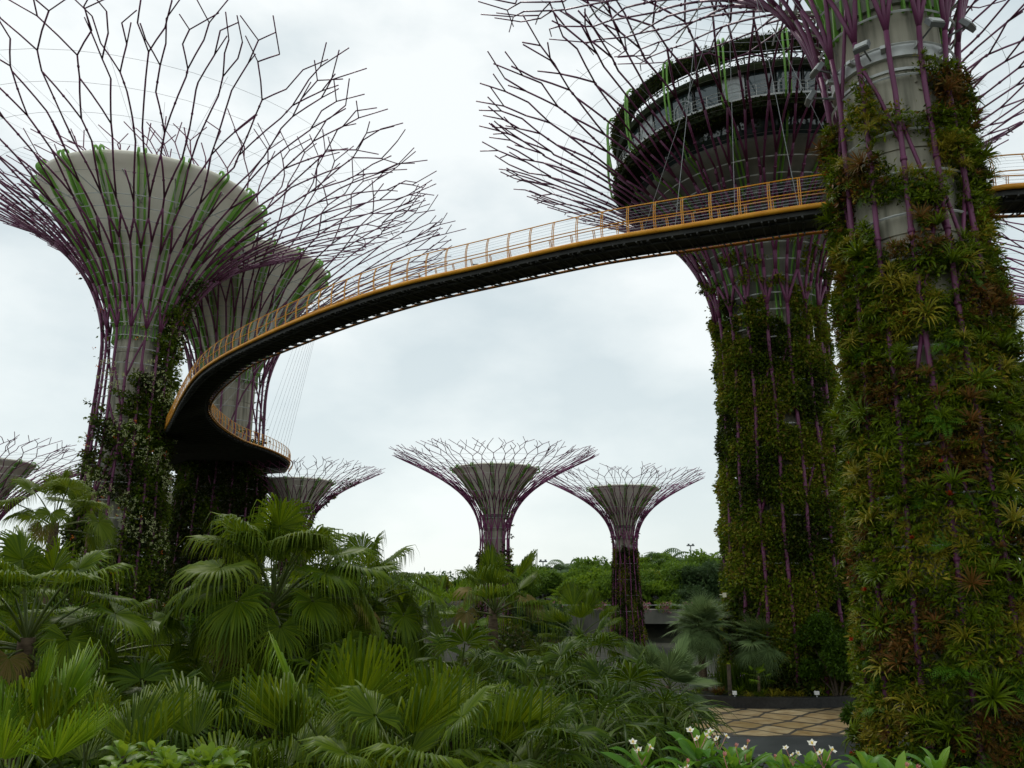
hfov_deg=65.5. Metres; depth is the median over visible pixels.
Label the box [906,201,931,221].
bromeliad
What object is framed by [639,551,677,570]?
leafy tree
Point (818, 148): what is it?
bromeliad
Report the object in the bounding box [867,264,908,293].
bromeliad
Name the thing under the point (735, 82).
window
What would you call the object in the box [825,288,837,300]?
bromeliad
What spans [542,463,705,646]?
supertree
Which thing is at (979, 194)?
bromeliad
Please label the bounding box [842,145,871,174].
bromeliad
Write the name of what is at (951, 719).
bromeliad
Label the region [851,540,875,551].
bromeliad
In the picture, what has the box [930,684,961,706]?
bromeliad
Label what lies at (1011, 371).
bromeliad
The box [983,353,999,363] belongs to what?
bromeliad
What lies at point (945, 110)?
bromeliad
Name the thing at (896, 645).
bromeliad
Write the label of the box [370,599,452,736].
fan palm
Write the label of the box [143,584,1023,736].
ground
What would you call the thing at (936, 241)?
bromeliad
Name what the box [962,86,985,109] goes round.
bromeliad
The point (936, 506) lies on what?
bromeliad
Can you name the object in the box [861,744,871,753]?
bromeliad
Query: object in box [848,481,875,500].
bromeliad
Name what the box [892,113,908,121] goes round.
bromeliad
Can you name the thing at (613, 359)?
sky
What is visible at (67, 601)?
shrub
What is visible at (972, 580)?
bromeliad
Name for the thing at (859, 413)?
bromeliad
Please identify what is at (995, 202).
bromeliad
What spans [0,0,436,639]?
supertree
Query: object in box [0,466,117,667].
fan palm
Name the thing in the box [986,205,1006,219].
bromeliad
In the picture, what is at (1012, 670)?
bromeliad
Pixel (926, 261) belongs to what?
bromeliad
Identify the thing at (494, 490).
supertree
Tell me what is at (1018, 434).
bromeliad
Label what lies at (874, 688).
bromeliad
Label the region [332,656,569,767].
fan palm
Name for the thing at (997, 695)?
bromeliad
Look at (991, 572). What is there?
bromeliad
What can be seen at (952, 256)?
bromeliad
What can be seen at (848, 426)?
bromeliad
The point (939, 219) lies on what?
bromeliad
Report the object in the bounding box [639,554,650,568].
leafy tree
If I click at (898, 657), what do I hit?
bromeliad
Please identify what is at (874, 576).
bromeliad
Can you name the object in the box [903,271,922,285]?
bromeliad
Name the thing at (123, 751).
shrub
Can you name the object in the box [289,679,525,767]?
fan palm
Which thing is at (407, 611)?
fan palm
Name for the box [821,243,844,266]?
bromeliad
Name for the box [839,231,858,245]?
bromeliad
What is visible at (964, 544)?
bromeliad
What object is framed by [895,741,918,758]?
bromeliad
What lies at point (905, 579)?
bromeliad
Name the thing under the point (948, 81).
bromeliad
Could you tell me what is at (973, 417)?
bromeliad
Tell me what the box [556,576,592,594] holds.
leafy tree
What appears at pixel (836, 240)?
bromeliad
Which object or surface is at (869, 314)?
bromeliad
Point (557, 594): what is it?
palm tree
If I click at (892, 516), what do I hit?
bromeliad
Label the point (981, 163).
bromeliad
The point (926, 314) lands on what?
bromeliad
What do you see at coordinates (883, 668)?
bromeliad
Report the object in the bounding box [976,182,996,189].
bromeliad
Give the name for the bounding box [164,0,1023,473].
aerial walkway
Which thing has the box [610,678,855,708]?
planter
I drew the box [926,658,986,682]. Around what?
fern
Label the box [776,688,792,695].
bromeliad
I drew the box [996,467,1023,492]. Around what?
bromeliad
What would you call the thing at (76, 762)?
shrub
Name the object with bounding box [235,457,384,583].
supertree
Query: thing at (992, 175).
bromeliad
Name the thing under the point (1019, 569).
bromeliad
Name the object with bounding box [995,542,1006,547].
bromeliad
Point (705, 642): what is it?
fan palm
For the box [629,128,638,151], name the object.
window
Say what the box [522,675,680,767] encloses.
fan palm
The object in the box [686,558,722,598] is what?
leafy tree
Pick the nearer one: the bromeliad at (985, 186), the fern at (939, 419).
the fern at (939, 419)
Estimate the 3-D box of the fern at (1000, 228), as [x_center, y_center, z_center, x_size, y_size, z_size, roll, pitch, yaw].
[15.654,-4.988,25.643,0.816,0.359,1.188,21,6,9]
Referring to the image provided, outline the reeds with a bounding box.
[705,655,817,693]
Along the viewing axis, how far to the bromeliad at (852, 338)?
25.90 m
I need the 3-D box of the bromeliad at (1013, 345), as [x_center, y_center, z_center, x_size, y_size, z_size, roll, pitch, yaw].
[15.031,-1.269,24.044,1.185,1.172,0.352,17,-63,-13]
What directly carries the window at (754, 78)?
in the supertree at (716, 158)
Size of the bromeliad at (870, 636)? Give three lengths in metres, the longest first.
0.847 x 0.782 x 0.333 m
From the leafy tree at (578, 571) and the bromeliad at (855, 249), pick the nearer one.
the bromeliad at (855, 249)
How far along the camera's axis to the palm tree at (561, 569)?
125.16 m
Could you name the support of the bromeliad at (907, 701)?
attached to the vertical garden
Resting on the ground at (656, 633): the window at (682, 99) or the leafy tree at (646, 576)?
the leafy tree at (646, 576)
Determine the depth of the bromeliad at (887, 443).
24.13 m
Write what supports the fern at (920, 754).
on the vertical garden
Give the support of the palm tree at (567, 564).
on the ground at (656, 633)
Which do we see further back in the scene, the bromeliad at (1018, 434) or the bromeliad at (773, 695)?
the bromeliad at (773, 695)
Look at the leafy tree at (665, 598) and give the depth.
101.86 m
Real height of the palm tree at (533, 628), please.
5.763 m
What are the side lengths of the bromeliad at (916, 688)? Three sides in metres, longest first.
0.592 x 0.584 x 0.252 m
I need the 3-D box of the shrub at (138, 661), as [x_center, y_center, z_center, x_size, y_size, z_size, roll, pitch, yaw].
[-13.563,11.072,28.651,8.617,6.520,8.342,0,-14,0]
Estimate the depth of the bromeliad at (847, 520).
25.49 m
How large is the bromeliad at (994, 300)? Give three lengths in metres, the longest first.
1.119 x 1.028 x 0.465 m
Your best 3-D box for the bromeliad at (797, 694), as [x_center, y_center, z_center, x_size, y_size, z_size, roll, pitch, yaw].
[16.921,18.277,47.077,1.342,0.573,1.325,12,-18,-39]
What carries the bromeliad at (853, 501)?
on the vertical garden
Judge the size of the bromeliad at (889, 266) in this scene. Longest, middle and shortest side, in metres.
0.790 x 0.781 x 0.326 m
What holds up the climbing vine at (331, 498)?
attached to the supertree at (314, 491)
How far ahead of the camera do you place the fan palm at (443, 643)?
14.87 m
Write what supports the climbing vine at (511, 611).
attached to the supertree at (494, 490)
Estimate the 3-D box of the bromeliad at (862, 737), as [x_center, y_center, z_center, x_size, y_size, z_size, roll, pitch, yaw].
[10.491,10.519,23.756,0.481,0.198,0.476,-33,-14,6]
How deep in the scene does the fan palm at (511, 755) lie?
12.53 m
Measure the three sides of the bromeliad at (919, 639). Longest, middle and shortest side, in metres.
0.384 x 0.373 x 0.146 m
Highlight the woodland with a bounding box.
[77,566,466,591]
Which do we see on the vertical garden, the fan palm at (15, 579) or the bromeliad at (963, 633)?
the bromeliad at (963, 633)
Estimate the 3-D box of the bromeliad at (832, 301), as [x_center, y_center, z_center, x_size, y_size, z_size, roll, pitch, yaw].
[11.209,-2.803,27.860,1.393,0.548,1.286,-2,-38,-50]
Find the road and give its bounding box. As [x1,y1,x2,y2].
[702,737,909,767]
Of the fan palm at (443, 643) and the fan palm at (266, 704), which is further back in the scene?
the fan palm at (443, 643)
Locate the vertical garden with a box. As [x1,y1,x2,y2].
[816,46,1023,767]
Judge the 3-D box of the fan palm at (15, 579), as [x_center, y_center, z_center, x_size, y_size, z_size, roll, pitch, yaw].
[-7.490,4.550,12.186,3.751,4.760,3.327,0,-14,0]
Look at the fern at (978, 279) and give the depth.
24.24 m
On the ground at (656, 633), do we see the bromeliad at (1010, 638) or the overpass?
the overpass
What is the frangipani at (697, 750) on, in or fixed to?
on the ground at (656, 633)
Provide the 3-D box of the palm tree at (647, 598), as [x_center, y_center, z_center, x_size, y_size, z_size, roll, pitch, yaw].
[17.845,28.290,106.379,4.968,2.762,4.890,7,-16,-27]
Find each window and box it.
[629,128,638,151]
[638,114,652,140]
[652,103,670,130]
[670,91,692,119]
[692,82,717,111]
[717,75,745,102]
[745,70,773,95]
[773,68,801,91]
[801,67,826,90]
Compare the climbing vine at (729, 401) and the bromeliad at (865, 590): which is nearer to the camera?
the bromeliad at (865, 590)
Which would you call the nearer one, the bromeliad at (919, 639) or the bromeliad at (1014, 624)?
the bromeliad at (1014, 624)
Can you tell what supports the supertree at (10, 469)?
on the ground at (656, 633)
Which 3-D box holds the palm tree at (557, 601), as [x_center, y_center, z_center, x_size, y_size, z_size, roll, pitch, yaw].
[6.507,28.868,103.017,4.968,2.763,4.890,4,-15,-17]
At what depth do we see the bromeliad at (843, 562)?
26.04 m
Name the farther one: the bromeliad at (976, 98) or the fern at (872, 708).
the bromeliad at (976, 98)
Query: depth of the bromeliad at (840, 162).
27.36 m
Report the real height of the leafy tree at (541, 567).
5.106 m
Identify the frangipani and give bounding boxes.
[601,726,754,767]
[700,727,798,767]
[761,745,805,767]
[786,739,852,767]
[841,746,969,767]
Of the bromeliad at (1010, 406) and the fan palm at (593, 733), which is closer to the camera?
the fan palm at (593, 733)
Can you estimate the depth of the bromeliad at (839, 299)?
27.00 m
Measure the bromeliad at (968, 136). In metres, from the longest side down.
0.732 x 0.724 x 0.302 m
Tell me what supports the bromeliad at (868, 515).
on the vertical garden
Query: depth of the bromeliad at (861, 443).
25.02 m
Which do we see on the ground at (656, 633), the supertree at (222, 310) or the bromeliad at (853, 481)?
the supertree at (222, 310)
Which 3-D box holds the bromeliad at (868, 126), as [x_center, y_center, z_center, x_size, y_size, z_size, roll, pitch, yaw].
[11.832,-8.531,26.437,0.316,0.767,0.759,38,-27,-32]
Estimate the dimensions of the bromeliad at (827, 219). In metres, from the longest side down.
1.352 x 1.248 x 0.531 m
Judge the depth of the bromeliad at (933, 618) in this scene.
22.21 m
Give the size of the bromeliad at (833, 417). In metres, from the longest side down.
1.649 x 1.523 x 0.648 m
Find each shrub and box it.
[4,651,53,767]
[8,572,105,630]
[10,593,127,640]
[39,709,244,767]
[40,599,231,711]
[99,739,250,767]
[144,752,247,767]
[173,596,288,680]
[226,718,290,750]
[273,719,437,767]
[456,621,599,695]
[611,690,722,767]
[712,745,765,767]
[789,608,855,694]
[839,700,905,743]
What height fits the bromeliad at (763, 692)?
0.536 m
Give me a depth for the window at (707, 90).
52.98 m
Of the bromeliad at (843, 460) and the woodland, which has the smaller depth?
the bromeliad at (843, 460)
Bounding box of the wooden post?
[726,663,732,695]
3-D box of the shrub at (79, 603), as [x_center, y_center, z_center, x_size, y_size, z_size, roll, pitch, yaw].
[-20.810,11.577,32.316,10.283,7.316,9.728,0,-14,0]
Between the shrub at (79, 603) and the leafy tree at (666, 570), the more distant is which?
the leafy tree at (666, 570)
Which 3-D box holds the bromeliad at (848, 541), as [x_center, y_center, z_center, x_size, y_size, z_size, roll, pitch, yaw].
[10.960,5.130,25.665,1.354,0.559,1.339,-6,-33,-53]
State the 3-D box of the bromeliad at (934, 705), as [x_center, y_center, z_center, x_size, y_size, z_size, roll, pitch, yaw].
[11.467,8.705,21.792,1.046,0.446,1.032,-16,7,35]
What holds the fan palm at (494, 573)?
on the ground at (656, 633)
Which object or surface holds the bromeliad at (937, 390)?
on the vertical garden
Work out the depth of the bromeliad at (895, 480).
23.80 m
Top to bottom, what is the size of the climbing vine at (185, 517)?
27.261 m
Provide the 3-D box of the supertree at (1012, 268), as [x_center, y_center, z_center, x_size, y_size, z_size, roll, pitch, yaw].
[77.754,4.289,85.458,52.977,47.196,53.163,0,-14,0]
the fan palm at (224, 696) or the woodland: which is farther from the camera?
the woodland
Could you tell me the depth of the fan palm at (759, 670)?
47.39 m
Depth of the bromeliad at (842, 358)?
26.31 m
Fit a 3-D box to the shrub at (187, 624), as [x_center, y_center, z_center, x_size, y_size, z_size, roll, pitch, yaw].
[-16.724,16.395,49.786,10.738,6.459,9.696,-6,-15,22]
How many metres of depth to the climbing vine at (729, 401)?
51.96 m
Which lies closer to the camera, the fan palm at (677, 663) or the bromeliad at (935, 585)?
the bromeliad at (935, 585)
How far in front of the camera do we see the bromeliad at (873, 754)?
22.85 m
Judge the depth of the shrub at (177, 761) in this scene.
4.65 m
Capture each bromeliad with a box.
[690,687,704,692]
[708,687,720,694]
[726,683,750,693]
[754,688,769,696]
[764,688,779,696]
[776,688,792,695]
[788,689,805,696]
[808,133,825,158]
[815,206,833,231]
[817,395,842,430]
[818,193,831,215]
[818,290,839,315]
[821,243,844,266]
[823,420,844,441]
[823,479,845,499]
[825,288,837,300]
[828,185,841,206]
[828,267,852,281]
[828,334,870,361]
[829,236,844,245]
[831,155,847,171]
[831,311,849,329]
[832,346,848,366]
[833,554,851,571]
[834,291,845,304]
[834,411,850,442]
[834,532,862,557]
[835,233,871,262]
[835,451,851,474]
[836,491,859,509]
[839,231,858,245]
[839,328,863,352]
[840,393,871,433]
[840,456,866,483]
[841,514,857,523]
[841,716,861,758]
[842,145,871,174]
[842,179,855,191]
[842,471,861,485]
[845,615,855,629]
[846,433,872,455]
[846,500,887,529]
[846,634,858,645]
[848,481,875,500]
[849,514,876,544]
[849,611,867,624]
[851,319,872,333]
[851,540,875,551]
[855,302,889,323]
[857,585,871,597]
[857,601,896,641]
[857,733,871,739]
[860,118,877,134]
[860,646,910,683]
[861,559,889,588]
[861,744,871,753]
[865,627,878,643]
[866,287,893,302]
[866,446,900,468]
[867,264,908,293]
[867,680,879,694]
[868,747,893,766]
[871,385,881,395]
[872,425,907,455]
[876,260,899,272]
[878,726,891,742]
[881,270,923,294]
[881,646,916,672]
[882,686,939,716]
[883,512,899,521]
[887,478,905,485]
[887,491,922,504]
[888,635,908,650]
[890,323,918,338]
[891,567,923,589]
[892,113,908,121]
[895,308,914,320]
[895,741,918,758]
[898,400,911,409]
[899,230,921,240]
[902,250,944,267]
[902,296,946,328]
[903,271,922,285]
[903,707,945,729]
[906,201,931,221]
[906,531,921,546]
[907,679,927,694]
[913,694,948,719]
[915,479,941,498]
[916,634,924,644]
[918,208,955,224]
[919,711,982,751]
[923,609,950,629]
[924,733,940,746]
[925,229,950,244]
[925,384,948,398]
[927,498,944,509]
[927,577,943,588]
[928,241,981,263]
[928,463,979,487]
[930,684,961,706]
[931,103,970,117]
[932,128,971,145]
[933,488,962,504]
[934,457,948,467]
[935,353,950,365]
[937,74,965,90]
[942,618,986,651]
[944,507,971,524]
[947,533,981,555]
[947,712,968,727]
[949,240,985,272]
[949,327,974,340]
[950,562,994,599]
[952,358,1004,392]
[954,404,990,426]
[955,382,988,402]
[957,746,971,756]
[961,133,979,143]
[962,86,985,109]
[963,68,983,87]
[964,552,1019,584]
[966,312,979,321]
[966,665,1023,721]
[967,116,987,131]
[968,225,998,241]
[969,188,984,196]
[970,156,996,167]
[971,97,991,118]
[972,277,997,296]
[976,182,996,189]
[977,164,1004,178]
[978,134,1001,173]
[979,294,1008,305]
[980,329,1023,347]
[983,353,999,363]
[984,389,1010,400]
[984,604,1007,619]
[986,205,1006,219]
[989,197,1002,213]
[991,497,1023,533]
[992,397,1023,414]
[993,625,1022,646]
[994,213,1004,222]
[994,352,1022,370]
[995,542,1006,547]
[996,335,1023,352]
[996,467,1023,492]
[998,699,1023,722]
[999,285,1023,310]
[1000,553,1023,588]
[1001,422,1023,439]
[1001,663,1021,676]
[1004,617,1023,633]
[1006,316,1023,330]
[1006,362,1023,378]
[1007,302,1023,325]
[1010,406,1023,425]
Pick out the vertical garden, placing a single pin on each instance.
(873, 724)
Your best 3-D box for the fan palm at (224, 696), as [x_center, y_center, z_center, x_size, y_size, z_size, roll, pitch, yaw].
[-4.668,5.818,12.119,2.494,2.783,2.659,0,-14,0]
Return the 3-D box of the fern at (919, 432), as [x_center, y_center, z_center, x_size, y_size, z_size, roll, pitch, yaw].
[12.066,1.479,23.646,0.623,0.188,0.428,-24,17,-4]
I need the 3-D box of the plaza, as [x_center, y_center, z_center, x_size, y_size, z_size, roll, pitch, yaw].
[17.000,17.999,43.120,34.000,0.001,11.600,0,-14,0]
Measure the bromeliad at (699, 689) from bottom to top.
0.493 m
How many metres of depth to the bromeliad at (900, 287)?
24.69 m
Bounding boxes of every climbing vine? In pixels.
[58,266,222,653]
[161,402,271,644]
[272,470,359,612]
[474,511,515,645]
[609,533,647,646]
[681,177,826,349]
[695,242,856,695]
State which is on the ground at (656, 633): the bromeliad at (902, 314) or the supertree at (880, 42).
the supertree at (880, 42)
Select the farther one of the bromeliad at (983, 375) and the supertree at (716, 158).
the supertree at (716, 158)
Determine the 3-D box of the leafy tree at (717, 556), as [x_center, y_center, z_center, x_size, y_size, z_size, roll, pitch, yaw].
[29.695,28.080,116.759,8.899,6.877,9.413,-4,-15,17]
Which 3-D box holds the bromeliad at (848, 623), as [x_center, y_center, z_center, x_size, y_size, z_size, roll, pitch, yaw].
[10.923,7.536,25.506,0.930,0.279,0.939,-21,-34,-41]
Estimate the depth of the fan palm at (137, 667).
12.05 m
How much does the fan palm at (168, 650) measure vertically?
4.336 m
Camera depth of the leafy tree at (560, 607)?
92.80 m
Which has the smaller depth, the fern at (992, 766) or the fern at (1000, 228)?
the fern at (992, 766)
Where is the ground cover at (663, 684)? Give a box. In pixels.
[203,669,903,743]
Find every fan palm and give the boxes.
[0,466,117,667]
[0,525,155,767]
[0,552,68,658]
[0,599,202,767]
[0,637,119,767]
[0,671,284,767]
[49,651,279,767]
[64,669,349,767]
[137,671,290,747]
[148,492,397,740]
[224,631,486,767]
[243,637,433,767]
[266,564,391,765]
[279,531,450,683]
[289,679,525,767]
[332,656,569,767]
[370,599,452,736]
[382,572,505,762]
[383,620,541,762]
[421,541,565,649]
[436,657,560,766]
[450,687,623,767]
[454,638,557,759]
[472,634,633,767]
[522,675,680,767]
[526,612,648,729]
[531,581,635,694]
[552,645,711,767]
[599,683,739,767]
[616,630,721,725]
[662,593,736,690]
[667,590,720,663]
[721,608,793,689]
[741,664,774,696]
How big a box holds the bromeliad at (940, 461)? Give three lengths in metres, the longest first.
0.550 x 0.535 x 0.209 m
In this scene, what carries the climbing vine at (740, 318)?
attached to the supertree at (716, 158)
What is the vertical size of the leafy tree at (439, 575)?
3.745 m
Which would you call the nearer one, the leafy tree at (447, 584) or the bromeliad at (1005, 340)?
the bromeliad at (1005, 340)
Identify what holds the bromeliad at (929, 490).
attached to the supertree at (880, 42)
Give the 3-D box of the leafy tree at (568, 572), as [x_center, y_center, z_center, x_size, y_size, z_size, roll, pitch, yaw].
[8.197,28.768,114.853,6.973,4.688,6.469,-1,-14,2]
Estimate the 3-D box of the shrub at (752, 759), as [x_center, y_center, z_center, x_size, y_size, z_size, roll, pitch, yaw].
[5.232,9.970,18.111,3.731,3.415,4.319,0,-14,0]
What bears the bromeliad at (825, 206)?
attached to the supertree at (880, 42)
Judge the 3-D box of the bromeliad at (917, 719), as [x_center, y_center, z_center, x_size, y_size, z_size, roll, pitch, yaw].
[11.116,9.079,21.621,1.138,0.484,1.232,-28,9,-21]
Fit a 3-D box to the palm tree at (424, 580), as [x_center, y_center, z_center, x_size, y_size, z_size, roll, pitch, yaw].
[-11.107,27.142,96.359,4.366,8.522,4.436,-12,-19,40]
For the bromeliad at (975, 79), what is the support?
on the vertical garden
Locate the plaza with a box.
[691,702,908,735]
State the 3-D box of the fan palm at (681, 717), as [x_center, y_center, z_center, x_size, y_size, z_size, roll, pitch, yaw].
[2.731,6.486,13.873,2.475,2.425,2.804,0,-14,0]
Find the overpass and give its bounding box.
[555,605,747,637]
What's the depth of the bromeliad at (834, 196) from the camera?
27.53 m
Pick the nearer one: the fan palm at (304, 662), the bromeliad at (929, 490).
the fan palm at (304, 662)
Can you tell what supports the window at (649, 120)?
in the supertree at (716, 158)
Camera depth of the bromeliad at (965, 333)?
23.75 m
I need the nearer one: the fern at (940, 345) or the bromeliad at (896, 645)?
the bromeliad at (896, 645)
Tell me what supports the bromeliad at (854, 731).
attached to the vertical garden
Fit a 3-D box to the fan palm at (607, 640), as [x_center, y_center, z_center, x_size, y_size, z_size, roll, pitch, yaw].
[1.661,8.234,17.605,2.708,6.162,2.888,9,-17,-32]
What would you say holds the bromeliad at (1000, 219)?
attached to the vertical garden
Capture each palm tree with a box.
[388,572,416,618]
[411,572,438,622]
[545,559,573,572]
[545,589,572,602]
[548,596,571,608]
[550,565,570,572]
[553,558,580,567]
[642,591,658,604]
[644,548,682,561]
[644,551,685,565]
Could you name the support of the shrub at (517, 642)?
on the ground at (656, 633)
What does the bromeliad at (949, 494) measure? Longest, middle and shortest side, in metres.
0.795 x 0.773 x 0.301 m
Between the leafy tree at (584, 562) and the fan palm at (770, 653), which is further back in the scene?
the leafy tree at (584, 562)
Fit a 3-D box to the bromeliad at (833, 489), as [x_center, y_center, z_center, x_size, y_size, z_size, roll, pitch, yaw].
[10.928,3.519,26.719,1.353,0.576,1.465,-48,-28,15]
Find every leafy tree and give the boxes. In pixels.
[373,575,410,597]
[428,574,451,595]
[440,576,452,601]
[450,577,469,599]
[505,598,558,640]
[513,568,541,598]
[515,563,547,571]
[530,568,563,599]
[542,602,573,639]
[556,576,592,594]
[558,567,577,578]
[562,564,603,582]
[569,556,611,571]
[570,565,611,584]
[575,581,610,604]
[591,570,642,601]
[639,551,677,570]
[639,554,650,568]
[640,567,667,601]
[646,575,682,596]
[655,593,690,608]
[659,558,687,569]
[659,560,699,595]
[668,548,721,571]
[670,563,703,588]
[670,581,721,606]
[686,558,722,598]
[690,552,721,598]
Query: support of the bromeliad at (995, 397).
attached to the vertical garden
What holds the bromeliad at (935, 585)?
attached to the vertical garden
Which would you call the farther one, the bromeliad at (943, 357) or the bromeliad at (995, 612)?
the bromeliad at (943, 357)
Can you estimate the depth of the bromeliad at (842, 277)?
26.62 m
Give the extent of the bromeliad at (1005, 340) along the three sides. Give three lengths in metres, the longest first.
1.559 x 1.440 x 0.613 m
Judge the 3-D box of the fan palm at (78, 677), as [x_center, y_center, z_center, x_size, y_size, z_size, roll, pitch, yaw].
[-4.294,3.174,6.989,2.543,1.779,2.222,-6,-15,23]
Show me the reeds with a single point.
(721, 676)
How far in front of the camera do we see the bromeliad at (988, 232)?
25.17 m
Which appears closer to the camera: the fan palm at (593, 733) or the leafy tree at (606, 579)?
the fan palm at (593, 733)
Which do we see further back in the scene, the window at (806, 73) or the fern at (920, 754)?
the window at (806, 73)
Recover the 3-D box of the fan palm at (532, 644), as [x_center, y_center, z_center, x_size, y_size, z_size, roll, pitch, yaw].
[-0.167,9.560,20.848,2.910,5.577,2.991,0,-14,0]
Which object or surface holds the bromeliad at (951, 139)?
on the vertical garden
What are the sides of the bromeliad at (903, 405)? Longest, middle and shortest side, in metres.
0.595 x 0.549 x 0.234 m
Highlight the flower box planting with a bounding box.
[551,600,721,613]
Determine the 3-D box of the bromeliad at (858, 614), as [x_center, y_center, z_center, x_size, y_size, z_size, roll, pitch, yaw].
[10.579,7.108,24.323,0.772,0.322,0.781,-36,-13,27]
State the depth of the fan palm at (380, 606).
16.78 m
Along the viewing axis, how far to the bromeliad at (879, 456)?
24.06 m
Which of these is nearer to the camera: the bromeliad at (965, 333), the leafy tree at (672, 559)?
the bromeliad at (965, 333)
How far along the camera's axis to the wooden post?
47.65 m
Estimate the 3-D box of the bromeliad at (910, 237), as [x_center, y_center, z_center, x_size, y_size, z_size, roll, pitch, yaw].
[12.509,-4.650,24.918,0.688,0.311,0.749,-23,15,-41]
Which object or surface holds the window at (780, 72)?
in the supertree at (716, 158)
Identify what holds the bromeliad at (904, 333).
attached to the supertree at (880, 42)
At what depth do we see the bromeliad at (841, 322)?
26.59 m
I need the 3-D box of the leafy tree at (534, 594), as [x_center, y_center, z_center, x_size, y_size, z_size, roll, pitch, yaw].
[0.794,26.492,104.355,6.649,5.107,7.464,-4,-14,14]
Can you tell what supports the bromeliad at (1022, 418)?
attached to the vertical garden
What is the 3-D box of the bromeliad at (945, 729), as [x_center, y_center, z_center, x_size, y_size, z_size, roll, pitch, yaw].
[11.626,9.183,21.230,1.469,0.625,1.591,-26,22,6]
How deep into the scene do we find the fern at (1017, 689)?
21.02 m
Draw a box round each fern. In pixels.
[859,698,896,718]
[909,430,923,437]
[913,751,924,765]
[921,410,966,442]
[921,529,961,552]
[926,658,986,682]
[929,327,965,355]
[968,270,985,287]
[971,752,1005,767]
[992,667,1023,704]
[993,224,1010,232]
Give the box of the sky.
[0,0,1023,582]
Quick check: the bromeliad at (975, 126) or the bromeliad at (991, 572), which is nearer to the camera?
the bromeliad at (991, 572)
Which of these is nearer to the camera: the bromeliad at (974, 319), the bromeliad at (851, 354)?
the bromeliad at (974, 319)
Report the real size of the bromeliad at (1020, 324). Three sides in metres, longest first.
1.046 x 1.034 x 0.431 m
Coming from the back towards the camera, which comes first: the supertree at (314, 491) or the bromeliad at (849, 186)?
the supertree at (314, 491)
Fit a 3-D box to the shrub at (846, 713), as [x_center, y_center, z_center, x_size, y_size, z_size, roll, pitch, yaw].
[15.590,14.671,34.443,2.701,2.318,2.853,0,-14,0]
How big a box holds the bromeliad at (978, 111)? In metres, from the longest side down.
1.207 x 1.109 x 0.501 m
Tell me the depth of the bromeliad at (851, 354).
25.71 m
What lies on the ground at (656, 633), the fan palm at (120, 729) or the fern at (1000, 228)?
the fan palm at (120, 729)
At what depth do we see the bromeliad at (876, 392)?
24.83 m
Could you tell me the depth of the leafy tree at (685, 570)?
105.57 m
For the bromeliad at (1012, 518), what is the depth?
22.14 m
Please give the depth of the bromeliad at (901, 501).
23.41 m
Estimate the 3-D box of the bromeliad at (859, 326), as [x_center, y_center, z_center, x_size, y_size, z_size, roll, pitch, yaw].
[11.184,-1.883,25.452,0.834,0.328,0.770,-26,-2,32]
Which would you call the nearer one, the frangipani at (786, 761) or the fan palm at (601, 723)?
the frangipani at (786, 761)
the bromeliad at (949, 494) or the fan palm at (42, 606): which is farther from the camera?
the bromeliad at (949, 494)
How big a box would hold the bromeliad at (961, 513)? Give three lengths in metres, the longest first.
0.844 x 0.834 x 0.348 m
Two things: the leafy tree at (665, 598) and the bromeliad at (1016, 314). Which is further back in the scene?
the leafy tree at (665, 598)
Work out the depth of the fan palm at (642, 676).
14.51 m
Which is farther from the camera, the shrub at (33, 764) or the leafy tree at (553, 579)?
the leafy tree at (553, 579)
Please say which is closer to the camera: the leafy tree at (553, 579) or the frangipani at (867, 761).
the frangipani at (867, 761)
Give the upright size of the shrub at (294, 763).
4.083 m
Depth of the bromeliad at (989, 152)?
26.47 m
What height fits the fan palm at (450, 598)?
7.406 m
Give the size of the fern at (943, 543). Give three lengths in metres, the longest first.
1.319 x 0.907 x 0.399 m
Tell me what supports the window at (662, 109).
in the supertree at (716, 158)
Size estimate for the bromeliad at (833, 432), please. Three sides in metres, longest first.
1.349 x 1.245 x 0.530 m
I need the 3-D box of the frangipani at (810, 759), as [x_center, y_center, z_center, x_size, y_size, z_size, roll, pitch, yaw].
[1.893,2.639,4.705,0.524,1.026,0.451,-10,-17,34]
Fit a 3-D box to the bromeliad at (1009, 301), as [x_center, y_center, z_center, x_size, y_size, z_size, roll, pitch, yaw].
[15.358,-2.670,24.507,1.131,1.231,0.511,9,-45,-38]
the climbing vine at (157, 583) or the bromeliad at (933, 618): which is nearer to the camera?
the bromeliad at (933, 618)
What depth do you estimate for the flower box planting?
100.09 m
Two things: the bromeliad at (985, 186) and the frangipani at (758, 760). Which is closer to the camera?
the frangipani at (758, 760)
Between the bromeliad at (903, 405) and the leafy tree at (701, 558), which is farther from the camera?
the leafy tree at (701, 558)
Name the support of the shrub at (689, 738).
on the ground at (656, 633)
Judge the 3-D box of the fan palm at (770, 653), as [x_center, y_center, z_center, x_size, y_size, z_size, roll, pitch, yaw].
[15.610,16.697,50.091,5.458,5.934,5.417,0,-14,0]
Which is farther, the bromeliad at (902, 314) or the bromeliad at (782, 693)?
the bromeliad at (782, 693)
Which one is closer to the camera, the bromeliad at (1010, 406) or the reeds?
the bromeliad at (1010, 406)
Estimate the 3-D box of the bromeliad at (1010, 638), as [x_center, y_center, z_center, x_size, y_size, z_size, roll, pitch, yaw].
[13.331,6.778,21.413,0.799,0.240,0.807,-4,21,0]

